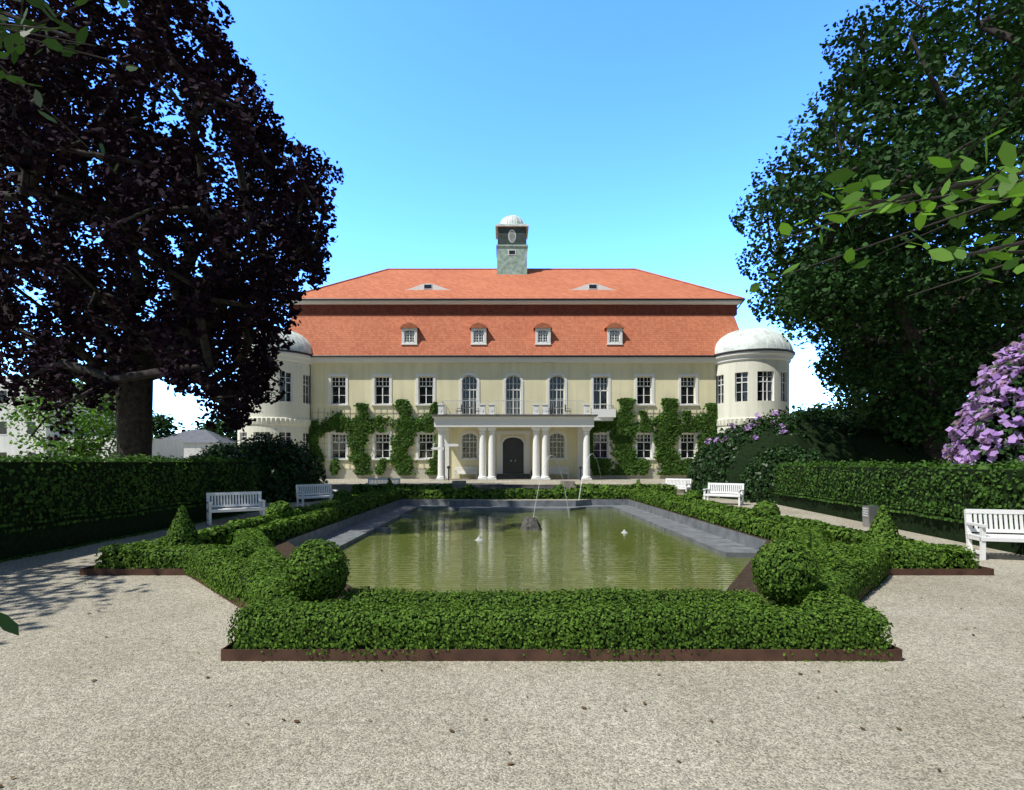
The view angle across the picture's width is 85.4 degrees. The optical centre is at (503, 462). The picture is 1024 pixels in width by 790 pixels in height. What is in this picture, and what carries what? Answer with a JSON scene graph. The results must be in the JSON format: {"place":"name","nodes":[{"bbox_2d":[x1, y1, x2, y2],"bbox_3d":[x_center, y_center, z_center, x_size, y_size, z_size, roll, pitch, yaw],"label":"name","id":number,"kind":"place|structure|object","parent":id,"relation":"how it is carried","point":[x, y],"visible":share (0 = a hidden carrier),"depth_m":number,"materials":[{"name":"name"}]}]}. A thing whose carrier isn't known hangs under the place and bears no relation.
{"place":"outdoors","nodes":[
{"label":"outdoors","id":0,"kind":"place"},
{"bbox_2d":[0,612,18,635],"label":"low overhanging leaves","id":1,"kind":"object","parent":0,"point":[8,624],"visible":1,"depth_m":1.57,"materials":[{"name":"green plant"}]},
{"bbox_2d":[0,376,115,461],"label":"white house","id":2,"kind":"structure","parent":0,"point":[6,448],"depth_m":75.00,"materials":[{"name":"stone"}]},
{"bbox_2d":[0,0,143,173],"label":"branch","id":3,"kind":"object","parent":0,"point":[7,39],"depth_m":3.06,"materials":[{"name":"green plant"}]},
{"bbox_2d":[0,494,1023,789],"bbox_3d":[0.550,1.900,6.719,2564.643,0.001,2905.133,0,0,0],"label":"ground","id":4,"kind":"structure","parent":0,"point":[146,708],"depth_m":4.29,"materials":[{"name":"beige gravel"}]},
{"bbox_2d":[0,379,158,461],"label":"tree","id":5,"kind":"object","parent":4,"relation":"on","point":[105,425],"depth_m":34.84,"materials":[{"name":"green plant"}]},
{"bbox_2d":[52,437,183,461],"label":"building","id":6,"kind":"structure","parent":4,"relation":"on","point":[167,448],"depth_m":84.62,"materials":[{"name":"white paint"}]},
{"bbox_2d":[152,411,188,438],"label":"distant tree","id":7,"kind":"object","parent":4,"relation":"on","point":[165,427],"depth_m":116.15,"materials":[{"name":"green plant"}]},
{"bbox_2d":[0,0,343,460],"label":"copper beech","id":8,"kind":"object","parent":4,"relation":"on","point":[218,51],"depth_m":18.17,"materials":[{"name":"purple plant"}]},
{"bbox_2d":[158,430,236,457],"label":"house","id":9,"kind":"structure","parent":4,"relation":"on","point":[195,441],"depth_m":113.58,"materials":[{"name":"white"}]},
{"bbox_2d":[191,409,236,443],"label":"distant tree","id":10,"kind":"object","parent":4,"relation":"on","point":[229,434],"depth_m":121.99,"materials":[{"name":"green plant"}]},
{"bbox_2d":[191,438,257,460],"bbox_3d":[-15.217,0.296,32.769,7.225,3.417,5.680,0,0,0],"label":"rhododendron","id":11,"kind":"object","parent":4,"relation":"on","point":[227,448],"depth_m":31.46,"materials":[{"name":"green plant"}]},
{"bbox_2d":[206,491,265,524],"bbox_3d":[-8.415,1.434,17.421,1.610,0.962,0.691,0,0,-35],"label":"bench","id":12,"kind":"object","parent":4,"relation":"on","point":[211,508],"visible":0.94,"depth_m":17.49,"materials":[{"name":"white paint"}]},
{"bbox_2d":[225,428,329,502],"bbox_3d":[-11.656,0.141,28.245,5.630,3.696,5.043,0,0,0],"label":"rhododendron","id":13,"kind":"object","parent":4,"relation":"on","point":[290,446],"depth_m":26.69,"materials":[{"name":"green plant"}]},
{"bbox_2d":[296,484,337,506],"bbox_3d":[-8.018,1.434,23.818,0.691,0.962,1.610,0,0,45],"label":"bench","id":14,"kind":"object","parent":4,"relation":"on","point":[304,487],"visible":0.84,"depth_m":23.81,"materials":[{"name":"white paint"}]},
{"bbox_2d":[365,478,399,485],"bbox_3d":[-7.050,1.434,32.325,1.910,0.962,0.691,0,0,0],"label":"bench","id":15,"kind":"object","parent":4,"relation":"on","point":[381,479],"visible":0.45,"depth_m":32.58,"materials":[{"name":"white paint"}]},
{"bbox_2d":[224,499,782,607],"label":"bed soil","id":16,"kind":"structure","parent":4,"relation":"on","point":[741,581],"depth_m":11.38,"materials":[{"name":"brown soil"}]},
{"bbox_2d":[319,479,691,493],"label":"terrace and steps","id":17,"kind":"structure","parent":4,"relation":"on","point":[341,484],"depth_m":34.94,"materials":[{"name":"stone"}]},
{"bbox_2d":[431,443,458,479],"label":"signpost","id":18,"kind":"object","parent":17,"relation":"on","point":[437,448],"visible":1,"depth_m":40.87,"materials":[{"name":"grey metal"}]},
{"bbox_2d":[454,467,476,478],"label":"bench","id":19,"kind":"object","parent":17,"relation":"on","point":[471,470],"visible":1,"depth_m":44.68,"materials":[{"name":"white paint"}]},
{"bbox_2d":[237,215,794,479],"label":"mansion","id":20,"kind":"structure","parent":17,"relation":"on","point":[512,347],"depth_m":45.00,"materials":[{"name":"yellow paint"}]},
{"bbox_2d":[457,404,479,413],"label":"balcony chair","id":21,"kind":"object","parent":20,"relation":"on","point":[475,408],"depth_m":43.41,"materials":[{"name":"grey metal"}]},
{"bbox_2d":[307,397,717,475],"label":"climbing vines","id":22,"kind":"object","parent":20,"relation":"attached to","point":[360,427],"visible":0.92,"depth_m":44.69,"materials":[{"name":"green plant"}]},
{"bbox_2d":[548,404,570,411],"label":"balcony chair","id":23,"kind":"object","parent":20,"relation":"on","point":[558,407],"depth_m":43.55,"materials":[{"name":"grey metal"}]},
{"bbox_2d":[549,467,568,478],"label":"bench","id":24,"kind":"object","parent":17,"relation":"on","point":[555,470],"visible":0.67,"depth_m":44.71,"materials":[{"name":"white paint"}]},
{"bbox_2d":[0,450,1023,562],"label":"hornbeam hedges","id":25,"kind":"object","parent":4,"relation":"on","point":[49,537],"visible":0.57,"depth_m":13.71,"materials":[{"name":"green plant"}]},
{"bbox_2d":[0,583,1023,786],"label":"fallen leaves","id":26,"kind":"object","parent":4,"relation":"on","point":[862,728],"visible":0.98,"depth_m":4.08,"materials":[{"name":"brown plant"}]},
{"bbox_2d":[287,499,765,557],"bbox_3d":[0.550,2.400,17.800,11.600,1.000,21.000,0,0,0],"label":"pond basin","id":27,"kind":"object","parent":4,"relation":"in","point":[721,541],"visible":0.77,"depth_m":20.53,"materials":[{"name":"stone"}]},
{"bbox_2d":[94,478,979,662],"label":"box hedges","id":28,"kind":"object","parent":4,"relation":"on","point":[553,634],"visible":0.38,"depth_m":6.16,"materials":[{"name":"green plant"}]},
{"bbox_2d":[80,565,993,660],"bbox_3d":[0.550,1.845,7.597,15.332,0.110,4.606,0,0,0],"label":"corten edging","id":29,"kind":"object","parent":4,"relation":"on","point":[228,653],"visible":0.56,"depth_m":5.29,"materials":[{"name":"metal"}]},
{"bbox_2d":[661,478,691,491],"bbox_3d":[9.868,1.434,31.818,1.610,0.962,0.691,0,0,45],"label":"bench","id":30,"kind":"object","parent":4,"relation":"on","point":[685,487],"visible":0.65,"depth_m":31.80,"materials":[{"name":"white paint"}]},
{"bbox_2d":[703,483,743,505],"bbox_3d":[9.866,1.434,24.919,1.610,0.962,0.691,0,0,40],"label":"bench","id":31,"kind":"object","parent":4,"relation":"on","point":[737,492],"visible":0.95,"depth_m":24.93,"materials":[{"name":"white paint"}]},
{"bbox_2d":[737,443,829,503],"bbox_3d":[13.832,0.529,26.969,4.992,2.936,4.536,0,0,0],"label":"rhododendron","id":32,"kind":"object","parent":4,"relation":"on","point":[760,459],"depth_m":25.98,"materials":[{"name":"green plant"}]},
{"bbox_2d":[681,406,910,499],"bbox_3d":[16.924,-0.627,31.851,12.849,5.279,9.547,0,0,0],"label":"rhododendron","id":33,"kind":"object","parent":4,"relation":"on","point":[830,442],"depth_m":29.20,"materials":[{"name":"green plant"}]},
{"bbox_2d":[789,401,842,417],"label":"distant tree","id":34,"kind":"object","parent":4,"relation":"on","point":[821,408],"depth_m":108.87,"materials":[{"name":"green plant"}]},
{"bbox_2d":[862,505,879,527],"bbox_3d":[10.740,1.590,16.250,0.320,0.620,0.300,0,0,0],"label":"garden lamp","id":35,"kind":"object","parent":4,"relation":"on","point":[869,512],"visible":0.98,"depth_m":16.13,"materials":[{"name":"silver metal"}]},
{"bbox_2d":[728,0,1023,462],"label":"tree","id":36,"kind":"object","parent":4,"relation":"on","point":[796,299],"depth_m":23.83,"materials":[{"name":"green plant"}]},
{"bbox_2d":[769,15,1023,392],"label":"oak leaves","id":37,"kind":"object","parent":36,"relation":"attached to","point":[866,96],"visible":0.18,"depth_m":29.91,"materials":[{"name":"green plant"}]},
{"bbox_2d":[784,295,985,422],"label":"tree","id":38,"kind":"object","parent":4,"relation":"on","point":[833,397],"depth_m":77.70,"materials":[{"name":"green plant"}]},
{"bbox_2d":[794,237,1020,424],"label":"tree","id":39,"kind":"object","parent":4,"relation":"on","point":[861,403],"depth_m":57.10,"materials":[{"name":"green plant"}]},
{"bbox_2d":[941,333,1023,468],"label":"flowering bush","id":40,"kind":"object","parent":4,"relation":"on","point":[960,455],"depth_m":14.10,"materials":[{"name":"purple plant"}]},
{"bbox_2d":[964,509,1023,559],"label":"bench","id":41,"kind":"object","parent":4,"relation":"on","point":[982,537],"visible":0.98,"depth_m":11.10,"materials":[{"name":"white paint"}]},
{"bbox_2d":[0,0,1023,438],"label":"sky","id":42,"kind":"structure","parent":0,"point":[623,133],"materials":[{"name":"blue"}]},
{"bbox_2d":[342,509,751,593],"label":"pond water","id":43,"kind":"structure","parent":0,"point":[438,550],"depth_m":13.77,"materials":[{"name":"green liquid"}]},
{"bbox_2d":[520,516,541,530],"bbox_3d":[0.942,2.190,19.123,0.843,0.660,0.738,0,0,0],"label":"fountain rock","id":44,"kind":"object","parent":43,"relation":"in","point":[530,523],"visible":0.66,"depth_m":18.93,"materials":[{"name":"grey stone"}]},
{"bbox_2d":[749,92,1023,292],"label":"branch","id":45,"kind":"object","parent":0,"point":[1009,186],"depth_m":2.99,"materials":[{"name":"green plant"}]},
{"bbox_2d":[887,417,956,466],"bbox_3d":[23.562,-0.330,30.669,9.180,4.720,8.001,0,0,0],"label":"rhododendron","id":46,"kind":"object","parent":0,"point":[923,455],"depth_m":28.21,"materials":[{"name":"green plant"}]},
{"bbox_2d":[908,231,1023,296],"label":"branch","id":47,"kind":"object","parent":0,"point":[945,254],"depth_m":3.19,"materials":[{"name":"green plant"}]}
]}

